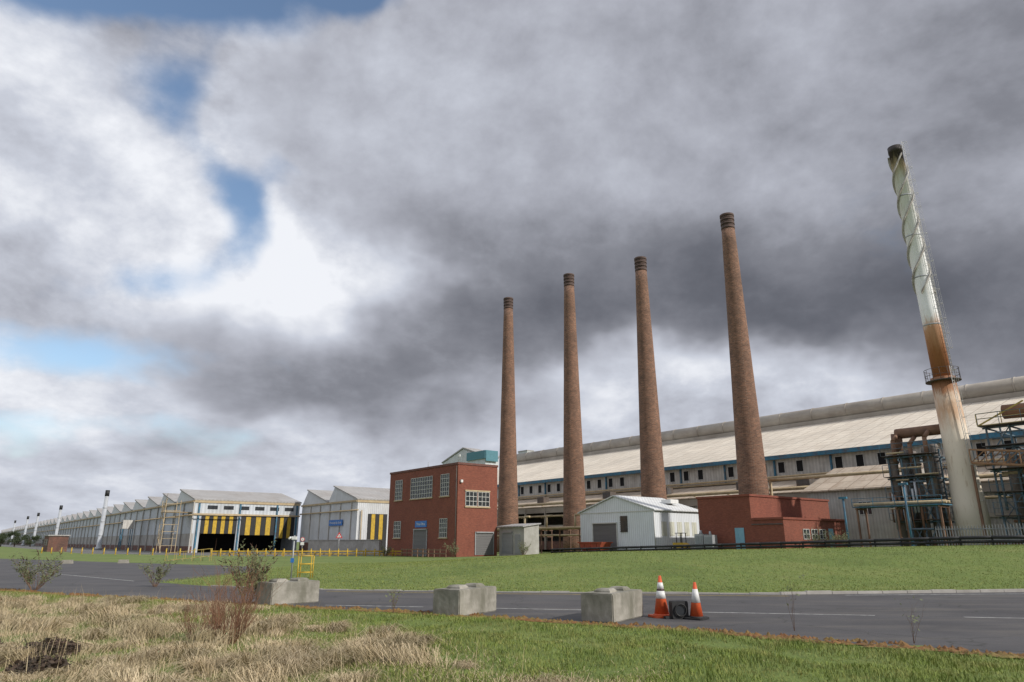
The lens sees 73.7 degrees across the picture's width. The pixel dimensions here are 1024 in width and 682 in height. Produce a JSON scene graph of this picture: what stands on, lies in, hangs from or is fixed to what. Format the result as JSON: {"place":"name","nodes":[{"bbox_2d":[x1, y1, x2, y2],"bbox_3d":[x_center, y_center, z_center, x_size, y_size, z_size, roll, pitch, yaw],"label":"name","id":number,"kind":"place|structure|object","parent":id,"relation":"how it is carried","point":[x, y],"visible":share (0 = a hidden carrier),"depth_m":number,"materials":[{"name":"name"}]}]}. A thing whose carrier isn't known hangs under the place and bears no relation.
{"place":"outdoors","nodes":[
{"label":"outdoors","id":0,"kind":"place"},
{"bbox_2d":[165,548,212,560],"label":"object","id":1,"kind":"structure","parent":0,"point":[192,555],"depth_m":62.83,"materials":[{"name":"metal"}]},
{"bbox_2d":[441,447,499,469],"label":"distant mill building","id":2,"kind":"structure","parent":0,"point":[477,456],"depth_m":249.11,"materials":[{"name":"metal"}]},
{"bbox_2d":[0,542,1023,681],"bbox_3d":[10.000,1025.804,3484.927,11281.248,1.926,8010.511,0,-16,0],"label":"ground","id":3,"kind":"structure","parent":0,"point":[281,561],"depth_m":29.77,"materials":[{"name":"green plant"}]},
{"bbox_2d":[0,531,10,546],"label":"tree","id":4,"kind":"object","parent":3,"relation":"on","point":[4,536],"visible":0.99,"depth_m":244.97,"materials":[{"name":"green plant"}]},
{"bbox_2d":[0,635,91,675],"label":"bramble","id":5,"kind":"object","parent":3,"relation":"on","point":[32,665],"visible":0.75,"depth_m":9.20,"materials":[{"name":"brown plant"}]},
{"bbox_2d":[43,535,70,551],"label":"brick hut","id":6,"kind":"object","parent":3,"relation":"on","point":[56,542],"visible":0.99,"depth_m":122.70,"materials":[{"name":"red brick"}]},
{"bbox_2d":[155,495,191,552],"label":"stair tower","id":7,"kind":"structure","parent":3,"relation":"on","point":[163,524],"depth_m":110.93,"materials":[{"name":"metal"}]},
{"bbox_2d":[1,544,384,555],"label":"yard","id":8,"kind":"structure","parent":3,"relation":"on","point":[89,551],"depth_m":112.69,"materials":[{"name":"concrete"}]},
{"bbox_2d":[6,530,27,546],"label":"tree","id":9,"kind":"object","parent":8,"relation":"on","point":[16,538],"visible":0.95,"depth_m":241.42,"materials":[{"name":"green plant"}]},
{"bbox_2d":[21,516,28,545],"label":"steel flue","id":10,"kind":"object","parent":8,"relation":"on","point":[25,531],"visible":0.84,"depth_m":309.73,"materials":[{"name":"silver metal"}]},
{"bbox_2d":[23,533,41,546],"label":"tree","id":11,"kind":"object","parent":8,"relation":"on","point":[33,538],"visible":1,"depth_m":239.82,"materials":[{"name":"green plant"}]},
{"bbox_2d":[31,513,39,545],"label":"steel flue","id":12,"kind":"object","parent":8,"relation":"on","point":[36,524],"visible":0.71,"depth_m":272.81,"materials":[{"name":"silver metal"}]},
{"bbox_2d":[55,505,62,534],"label":"steel flue","id":13,"kind":"object","parent":8,"relation":"on","point":[58,519],"visible":0.59,"depth_m":217.33,"materials":[{"name":"silver metal"}]},
{"bbox_2d":[95,490,109,549],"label":"steel flue","id":14,"kind":"object","parent":8,"relation":"on","point":[101,528],"visible":1,"depth_m":152.25,"materials":[{"name":"silver metal"}]},
{"bbox_2d":[117,520,134,550],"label":"control cabin","id":15,"kind":"object","parent":8,"relation":"on","point":[127,524],"visible":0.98,"depth_m":136.88,"materials":[{"name":"white metal"}]},
{"bbox_2d":[1,489,301,552],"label":"sawtooth factory","id":16,"kind":"structure","parent":8,"relation":"on","point":[225,520],"depth_m":121.77,"materials":[{"name":"metal"}]},
{"bbox_2d":[199,516,236,533],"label":"striped door","id":17,"kind":"structure","parent":16,"relation":"in","point":[209,524],"depth_m":113.57,"materials":[{"name":"black paint"}]},
{"bbox_2d":[224,506,233,509],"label":"clerestory window","id":18,"kind":"structure","parent":16,"relation":"in","point":[225,507],"depth_m":115.10,"materials":[{"name":"grey glass"}]},
{"bbox_2d":[239,516,275,534],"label":"striped door","id":19,"kind":"structure","parent":16,"relation":"in","point":[249,525],"depth_m":117.40,"materials":[{"name":"black paint"}]},
{"bbox_2d":[276,517,294,537],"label":"striped door","id":20,"kind":"structure","parent":16,"relation":"in","point":[285,525],"depth_m":120.24,"materials":[{"name":"black paint"}]},
{"bbox_2d":[299,486,389,550],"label":"sawtooth workshop","id":21,"kind":"structure","parent":8,"relation":"on","point":[353,513],"depth_m":110.19,"materials":[{"name":"metal"}]},
{"bbox_2d":[366,514,386,550],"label":"striped door","id":22,"kind":"structure","parent":21,"relation":"in","point":[376,523],"depth_m":107.02,"materials":[{"name":"black paint"}]},
{"bbox_2d":[308,539,382,554],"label":"concrete wall","id":23,"kind":"structure","parent":8,"relation":"on","point":[345,545],"depth_m":99.03,"materials":[{"name":"concrete"}]},
{"bbox_2d":[161,586,228,638],"bbox_3d":[-5.728,4.933,12.557,0.966,1.071,1.152,-12,-20,35],"label":"dead shrub","id":24,"kind":"object","parent":3,"relation":"on","point":[188,623],"visible":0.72,"depth_m":12.47,"materials":[{"name":"plant"}]},
{"bbox_2d":[185,548,292,644],"bbox_3d":[-4.836,4.302,11.775,1.633,1.725,1.869,13,-21,-37],"label":"dead shrub","id":25,"kind":"object","parent":3,"relation":"on","point":[237,623],"visible":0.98,"depth_m":11.67,"materials":[{"name":"plant"}]},
{"bbox_2d":[218,536,279,602],"bbox_3d":[-7.556,6.613,19.759,1.800,1.873,1.480,0,-16,0],"label":"buddleia bush","id":26,"kind":"object","parent":3,"relation":"on","point":[257,577],"visible":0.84,"depth_m":19.49,"materials":[{"name":"green plant"}]},
{"bbox_2d":[288,535,296,578],"bbox_3d":[-10.560,10.335,32.656,0.339,2.000,0.310,0,-16,0],"label":"camera post","id":27,"kind":"object","parent":3,"relation":"on","point":[294,537],"visible":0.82,"depth_m":32.72,"materials":[{"name":"metal"}]},
{"bbox_2d":[297,555,314,577],"bbox_3d":[-9.900,10.853,32.769,0.650,1.070,0.650,2,-16,-5],"label":"yellow guard frame","id":28,"kind":"object","parent":3,"relation":"on","point":[310,572],"visible":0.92,"depth_m":32.62,"materials":[{"name":"paint"}]},
{"bbox_2d":[212,551,400,555],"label":"barrier rail","id":29,"kind":"object","parent":3,"relation":"on","point":[314,553],"visible":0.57,"depth_m":84.23,"materials":[{"name":"metal"}]},
{"bbox_2d":[0,586,690,681],"bbox_3d":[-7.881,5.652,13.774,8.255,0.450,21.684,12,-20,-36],"label":"dead grass","id":30,"kind":"structure","parent":3,"relation":"on","point":[288,659],"depth_m":9.95,"materials":[{"name":"plant"}]},
{"bbox_2d":[380,545,390,555],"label":"shrub","id":31,"kind":"object","parent":3,"relation":"on","point":[387,552],"visible":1,"depth_m":83.25,"materials":[{"name":"green plant"}]},
{"bbox_2d":[385,581,403,612],"bbox_3d":[-2.905,6.293,16.797,0.482,0.762,0.606,6,-17,-19],"label":"weed plant","id":32,"kind":"object","parent":3,"relation":"on","point":[397,598],"visible":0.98,"depth_m":16.66,"materials":[{"name":"green plant"}]},
{"bbox_2d":[401,548,446,557],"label":"timber fence","id":33,"kind":"object","parent":3,"relation":"on","point":[422,553],"visible":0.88,"depth_m":77.63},
{"bbox_2d":[387,454,497,556],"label":"brick office block","id":34,"kind":"structure","parent":3,"relation":"on","point":[435,507],"depth_m":80.96,"materials":[{"name":"brick"}]},
{"bbox_2d":[393,521,400,537],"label":"window","id":35,"kind":"structure","parent":34,"relation":"in","point":[397,524],"depth_m":87.63,"materials":[{"name":"grey glass"}]},
{"bbox_2d":[395,480,402,499],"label":"window","id":36,"kind":"structure","parent":34,"relation":"in","point":[398,484],"depth_m":89.05,"materials":[{"name":"grey glass"}]},
{"bbox_2d":[413,529,427,555],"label":"roller door","id":37,"kind":"structure","parent":34,"relation":"in","point":[419,535],"depth_m":82.82,"materials":[{"name":"metal"}]},
{"bbox_2d":[410,476,432,498],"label":"window","id":38,"kind":"structure","parent":34,"relation":"in","point":[421,487],"depth_m":84.73,"materials":[{"name":"grey glass"}]},
{"bbox_2d":[439,518,446,537],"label":"window","id":39,"kind":"structure","parent":34,"relation":"in","point":[442,521],"depth_m":79.51,"materials":[{"name":"grey glass"}]},
{"bbox_2d":[440,474,449,495],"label":"window","id":40,"kind":"structure","parent":34,"relation":"in","point":[444,483],"depth_m":80.78,"materials":[{"name":"grey glass"}]},
{"bbox_2d":[465,491,476,505],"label":"window","id":41,"kind":"structure","parent":34,"relation":"in","point":[470,497],"depth_m":79.36,"materials":[{"name":"white glass"}]},
{"bbox_2d":[478,492,489,506],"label":"window","id":42,"kind":"structure","parent":34,"relation":"in","point":[483,497],"depth_m":80.49,"materials":[{"name":"white glass"}]},
{"bbox_2d":[475,532,493,554],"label":"roller door","id":43,"kind":"structure","parent":34,"relation":"in","point":[484,541],"depth_m":79.13,"materials":[{"name":"metal"}]},
{"bbox_2d":[443,541,458,556],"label":"shrub","id":44,"kind":"object","parent":3,"relation":"on","point":[455,550],"visible":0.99,"depth_m":74.11,"materials":[{"name":"green plant"}]},
{"bbox_2d":[497,297,517,551],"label":"brick chimney","id":45,"kind":"object","parent":3,"relation":"on","point":[508,502],"visible":0.91,"depth_m":123.38,"materials":[{"name":"brick"}]},
{"bbox_2d":[0,588,1023,658],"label":"moss","id":46,"kind":"object","parent":3,"relation":"on","point":[952,648],"visible":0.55,"depth_m":13.56,"materials":[{"name":"plant"}]},
{"bbox_2d":[496,523,540,555],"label":"store shed","id":47,"kind":"structure","parent":3,"relation":"on","point":[510,535],"depth_m":78.07,"materials":[{"name":"metal"}]},
{"bbox_2d":[502,532,512,553],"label":"roller door","id":48,"kind":"structure","parent":47,"relation":"in","point":[507,537],"depth_m":78.97,"materials":[{"name":"metal"}]},
{"bbox_2d":[515,534,519,553],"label":"door","id":49,"kind":"structure","parent":47,"relation":"in","point":[517,537],"depth_m":77.58,"materials":[{"name":"metal"}]},
{"bbox_2d":[518,540,531,554],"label":"shrub","id":50,"kind":"object","parent":3,"relation":"on","point":[522,550],"visible":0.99,"depth_m":75.18,"materials":[{"name":"green plant"}]},
{"bbox_2d":[497,514,580,552],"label":"pipe rack","id":51,"kind":"object","parent":3,"relation":"on","point":[551,529],"visible":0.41,"depth_m":96.67,"materials":[{"name":"metal"}]},
{"bbox_2d":[563,273,585,550],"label":"brick chimney","id":52,"kind":"object","parent":3,"relation":"on","point":[574,500],"visible":0.95,"depth_m":110.15,"materials":[{"name":"brick"}]},
{"bbox_2d":[149,544,1023,591],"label":"lawn grass","id":53,"kind":"structure","parent":3,"relation":"on","point":[533,560],"depth_m":33.41,"materials":[{"name":"plant"}]},
{"bbox_2d":[577,542,612,549],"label":"waste skip","id":54,"kind":"object","parent":3,"relation":"on","point":[593,544],"visible":0.67,"depth_m":77.08,"materials":[{"name":"red paint"}]},
{"bbox_2d":[211,585,1023,594],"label":"kerb","id":55,"kind":"structure","parent":3,"relation":"on","point":[901,591],"depth_m":23.53,"materials":[{"name":"concrete"}]},
{"bbox_2d":[577,495,699,550],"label":"white shed","id":56,"kind":"structure","parent":3,"relation":"on","point":[618,521],"depth_m":77.91,"materials":[{"name":"metal"}]},
{"bbox_2d":[592,522,617,549],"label":"roller door","id":57,"kind":"structure","parent":56,"relation":"in","point":[606,531],"depth_m":79.73,"materials":[{"name":"metal"}]},
{"bbox_2d":[634,256,666,498],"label":"brick chimney","id":58,"kind":"object","parent":3,"relation":"on","point":[653,483],"visible":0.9,"depth_m":98.70,"materials":[{"name":"brick"}]},
{"bbox_2d":[673,533,689,550],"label":"yellow loader","id":59,"kind":"object","parent":3,"relation":"on","point":[680,543],"visible":0.45,"depth_m":72.92,"materials":[{"name":"paint"}]},
{"bbox_2d":[694,530,717,549],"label":"electrical cabinet","id":60,"kind":"object","parent":3,"relation":"on","point":[702,538],"visible":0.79,"depth_m":67.21,"materials":[{"name":"metal"}]},
{"bbox_2d":[720,212,768,494],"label":"brick chimney","id":61,"kind":"object","parent":3,"relation":"on","point":[751,470],"visible":0.87,"depth_m":86.80,"materials":[{"name":"brick"}]},
{"bbox_2d":[497,376,1023,549],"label":"steelworks hall","id":62,"kind":"structure","parent":3,"relation":"on","point":[700,461],"depth_m":106.93,"materials":[{"name":"metal"}]},
{"bbox_2d":[586,480,590,488],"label":"window","id":63,"kind":"structure","parent":62,"relation":"in","point":[588,482],"depth_m":125.03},
{"bbox_2d":[597,479,601,487],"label":"window","id":64,"kind":"structure","parent":62,"relation":"in","point":[599,482],"depth_m":122.99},
{"bbox_2d":[608,478,612,487],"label":"window","id":65,"kind":"structure","parent":62,"relation":"in","point":[610,480],"depth_m":120.92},
{"bbox_2d":[620,477,624,486],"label":"window","id":66,"kind":"structure","parent":62,"relation":"in","point":[622,483],"depth_m":118.84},
{"bbox_2d":[669,472,674,482],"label":"window","id":67,"kind":"structure","parent":62,"relation":"in","point":[672,474],"depth_m":110.56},
{"bbox_2d":[683,471,688,480],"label":"window","id":68,"kind":"structure","parent":62,"relation":"in","point":[685,473],"depth_m":108.50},
{"bbox_2d":[697,469,703,479],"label":"window","id":69,"kind":"structure","parent":62,"relation":"in","point":[700,472],"depth_m":106.40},
{"bbox_2d":[727,466,734,477],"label":"window","id":70,"kind":"structure","parent":62,"relation":"in","point":[730,469],"depth_m":102.25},
{"bbox_2d":[777,461,785,473],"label":"window","id":71,"kind":"structure","parent":62,"relation":"in","point":[781,465],"depth_m":96.05,"materials":[{"name":"glass"}]},
{"bbox_2d":[796,460,803,471],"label":"window","id":72,"kind":"structure","parent":62,"relation":"in","point":[799,463],"depth_m":93.97,"materials":[{"name":"glass"}]},
{"bbox_2d":[834,456,843,467],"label":"window","id":73,"kind":"structure","parent":62,"relation":"in","point":[838,459],"depth_m":89.86,"materials":[{"name":"glass"}]},
{"bbox_2d":[855,454,864,466],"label":"window","id":74,"kind":"structure","parent":62,"relation":"in","point":[859,458],"depth_m":87.80,"materials":[{"name":"glass"}]},
{"bbox_2d":[877,452,886,464],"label":"window","id":75,"kind":"structure","parent":62,"relation":"in","point":[881,460],"depth_m":85.72,"materials":[{"name":"glass"}]},
{"bbox_2d":[975,442,987,456],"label":"window","id":76,"kind":"structure","parent":62,"relation":"in","point":[978,445],"depth_m":77.46,"materials":[{"name":"glass"}]},
{"bbox_2d":[1004,439,1015,449],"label":"window","id":77,"kind":"structure","parent":62,"relation":"in","point":[1005,441],"depth_m":75.50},
{"bbox_2d":[696,494,847,549],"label":"brick substation","id":78,"kind":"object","parent":3,"relation":"on","point":[746,518],"visible":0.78,"depth_m":67.23,"materials":[{"name":"red brick"}]},
{"bbox_2d":[735,528,745,548],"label":"door","id":79,"kind":"structure","parent":78,"relation":"in","point":[739,532],"depth_m":66.11,"materials":[{"name":"metal"}]},
{"bbox_2d":[803,529,810,538],"bbox_3d":[27.988,18.353,64.878,1.150,0.950,0.066,13,-21,-36],"label":"window","id":80,"kind":"structure","parent":78,"relation":"in","point":[804,530],"depth_m":64.93,"materials":[{"name":"glass"}]},
{"bbox_2d":[811,529,817,538],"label":"window","id":81,"kind":"structure","parent":78,"relation":"in","point":[815,532],"depth_m":65.81,"materials":[{"name":"white glass"}]},
{"bbox_2d":[819,529,826,538],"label":"window","id":82,"kind":"structure","parent":78,"relation":"in","point":[821,531],"depth_m":66.66,"materials":[{"name":"white glass"}]},
{"bbox_2d":[550,535,1023,552],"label":"guard rail","id":83,"kind":"object","parent":3,"relation":"on","point":[780,545],"visible":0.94,"depth_m":56.19,"materials":[{"name":"metal"}]},
{"bbox_2d":[804,526,821,547],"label":"shrub","id":84,"kind":"object","parent":3,"relation":"on","point":[818,537],"visible":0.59,"depth_m":60.63,"materials":[{"name":"green plant"}]},
{"bbox_2d":[823,531,839,547],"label":"shrub","id":85,"kind":"object","parent":3,"relation":"on","point":[833,537],"visible":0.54,"depth_m":59.64,"materials":[{"name":"green plant"}]},
{"bbox_2d":[838,497,848,547],"bbox_3d":[29.360,15.941,59.992,0.300,4.380,0.700,13,-21,-36],"label":"yard light post","id":86,"kind":"object","parent":3,"relation":"on","point":[844,510],"visible":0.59,"depth_m":60.12,"materials":[{"name":"metal"}]},
{"bbox_2d":[836,530,850,546],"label":"shrub","id":87,"kind":"object","parent":3,"relation":"on","point":[843,538],"visible":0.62,"depth_m":57.11,"materials":[{"name":"green plant"}]},
{"bbox_2d":[769,463,931,546],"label":"corrugated annex","id":88,"kind":"object","parent":3,"relation":"on","point":[869,483],"visible":0.32,"depth_m":76.92,"materials":[{"name":"beige paint"}]},
{"bbox_2d":[858,501,872,514],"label":"window","id":89,"kind":"structure","parent":88,"relation":"in","point":[869,510],"depth_m":75.67,"materials":[{"name":"black glass"}]},
{"bbox_2d":[851,494,955,546],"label":"pipe bridge","id":90,"kind":"structure","parent":3,"relation":"on","point":[899,504],"depth_m":58.59,"materials":[{"name":"metal"}]},
{"bbox_2d":[898,482,913,545],"bbox_3d":[32.852,14.411,56.675,0.300,5.180,0.700,13,-21,-36],"label":"yard light post","id":91,"kind":"object","parent":3,"relation":"on","point":[906,506],"visible":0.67,"depth_m":56.76,"materials":[{"name":"metal"}]},
{"bbox_2d":[879,424,954,546],"bbox_3d":[39.917,13.977,65.553,7.105,11.410,5.420,13,-21,-36],"label":"pipe framework","id":92,"kind":"object","parent":3,"relation":"on","point":[914,477],"visible":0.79,"depth_m":64.68,"materials":[{"name":"metal"}]},
{"bbox_2d":[887,141,992,544],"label":"steel stack","id":93,"kind":"object","parent":3,"relation":"on","point":[943,381],"visible":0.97,"depth_m":65.07,"materials":[{"name":"beige paint"}]},
{"bbox_2d":[935,523,1023,545],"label":"palisade fence","id":94,"kind":"object","parent":3,"relation":"on","point":[977,528],"visible":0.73,"depth_m":50.03,"materials":[{"name":"metal"}]},
{"bbox_2d":[968,449,1023,544],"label":"walkway bridge","id":95,"kind":"structure","parent":3,"relation":"on","point":[988,463],"depth_m":58.89,"materials":[{"name":"metal"}]},
{"bbox_2d":[975,400,1023,544],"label":"pipe framework","id":96,"kind":"object","parent":3,"relation":"on","point":[1015,474],"visible":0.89,"depth_m":60.26,"materials":[{"name":"metal"}]},
{"bbox_2d":[0,559,1023,653],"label":"road","id":97,"kind":"structure","parent":0,"point":[953,619],"depth_m":18.65,"materials":[{"name":"asphalt"}]},
{"bbox_2d":[9,548,64,589],"bbox_3d":[-17.457,8.387,25.087,1.674,1.481,1.881,7,-18,-22],"label":"buddleia bush","id":98,"kind":"object","parent":97,"relation":"on","point":[29,579],"visible":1,"depth_m":24.96,"materials":[{"name":"green plant"}]},
{"bbox_2d":[62,560,73,563],"bbox_3d":[-36.059,17.913,55.387,0.800,0.280,0.400,5,-17,-16],"label":"concrete kerb block","id":99,"kind":"object","parent":97,"relation":"on","point":[68,562],"depth_m":55.22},
{"bbox_2d":[137,553,176,586],"bbox_3d":[-14.064,9.049,27.080,1.463,1.331,1.182,0,-16,0],"label":"buddleia bush","id":100,"kind":"object","parent":97,"relation":"on","point":[160,577],"visible":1,"depth_m":26.95,"materials":[{"name":"green plant"}]},
{"bbox_2d":[255,577,319,604],"bbox_3d":[-6.465,7.218,19.736,0.784,0.680,1.604,-12,-20,36],"label":"concrete block","id":101,"kind":"object","parent":97,"relation":"on","point":[299,590],"depth_m":19.38,"materials":[{"name":"concrete"}]},
{"bbox_2d":[433,583,495,615],"bbox_3d":[-1.153,6.417,17.012,0.784,0.680,1.704,-9,-19,29],"label":"concrete block","id":102,"kind":"object","parent":97,"relation":"on","point":[467,599],"depth_m":16.48,"materials":[{"name":"concrete"}]},
{"bbox_2d":[40,572,1000,617],"bbox_3d":[-7.565,9.444,26.115,53.568,0.001,14.508,-6,-17,20],"label":"road marking","id":103,"kind":"object","parent":97,"relation":"on","point":[642,594],"visible":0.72,"depth_m":22.42,"materials":[{"name":"paint"}]},
{"bbox_2d":[581,586,642,622],"bbox_3d":[2.333,6.055,15.781,0.784,0.680,1.754,-10,-19,31],"label":"concrete block","id":104,"kind":"object","parent":97,"relation":"on","point":[613,604],"depth_m":15.19,"materials":[{"name":"concrete"}]},
{"bbox_2d":[648,576,668,617],"bbox_3d":[3.520,6.037,16.153,0.515,0.920,0.515,5,-17,-16],"label":"traffic cone","id":105,"kind":"object","parent":97,"relation":"on","point":[661,609],"visible":0.94,"depth_m":16.02,"materials":[{"name":"orange plastic"}]},
{"bbox_2d":[664,600,688,618],"bbox_3d":[3.833,6.189,15.727,0.650,0.380,0.266,2,-17,-8],"label":"signal lamp head","id":106,"kind":"object","parent":97,"relation":"on","point":[678,609],"visible":0.98,"depth_m":15.64},
{"bbox_2d":[684,582,708,620],"bbox_3d":[4.218,5.962,15.680,0.448,0.800,0.448,-10,-16,37],"label":"traffic cone","id":107,"kind":"object","parent":97,"relation":"on","point":[696,612],"visible":1,"depth_m":15.56,"materials":[{"name":"plastic"}]},
{"bbox_2d":[773,569,804,630],"bbox_3d":[5.682,5.188,13.730,0.516,1.195,0.549,16,-22,-42],"label":"weed plant","id":108,"kind":"object","parent":97,"relation":"on","point":[793,622],"visible":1,"depth_m":13.74,"materials":[{"name":"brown plant"}]},
{"bbox_2d":[900,596,925,642],"bbox_3d":[7.054,4.870,11.978,0.458,0.818,0.389,7,-18,-23],"label":"weed plant","id":109,"kind":"object","parent":97,"relation":"on","point":[915,619],"visible":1,"depth_m":11.93,"materials":[{"name":"green plant"}]},
{"bbox_2d":[0,0,1023,541],"label":"sky","id":110,"kind":"structure","parent":0,"point":[264,246],"materials":[{"name":"grey"}]},
{"bbox_2d":[518,450,533,453],"bbox_3d":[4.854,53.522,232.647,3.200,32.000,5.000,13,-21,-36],"label":"rooftop plant house","id":111,"kind":"structure","parent":0,"point":[523,451],"depth_m":235.72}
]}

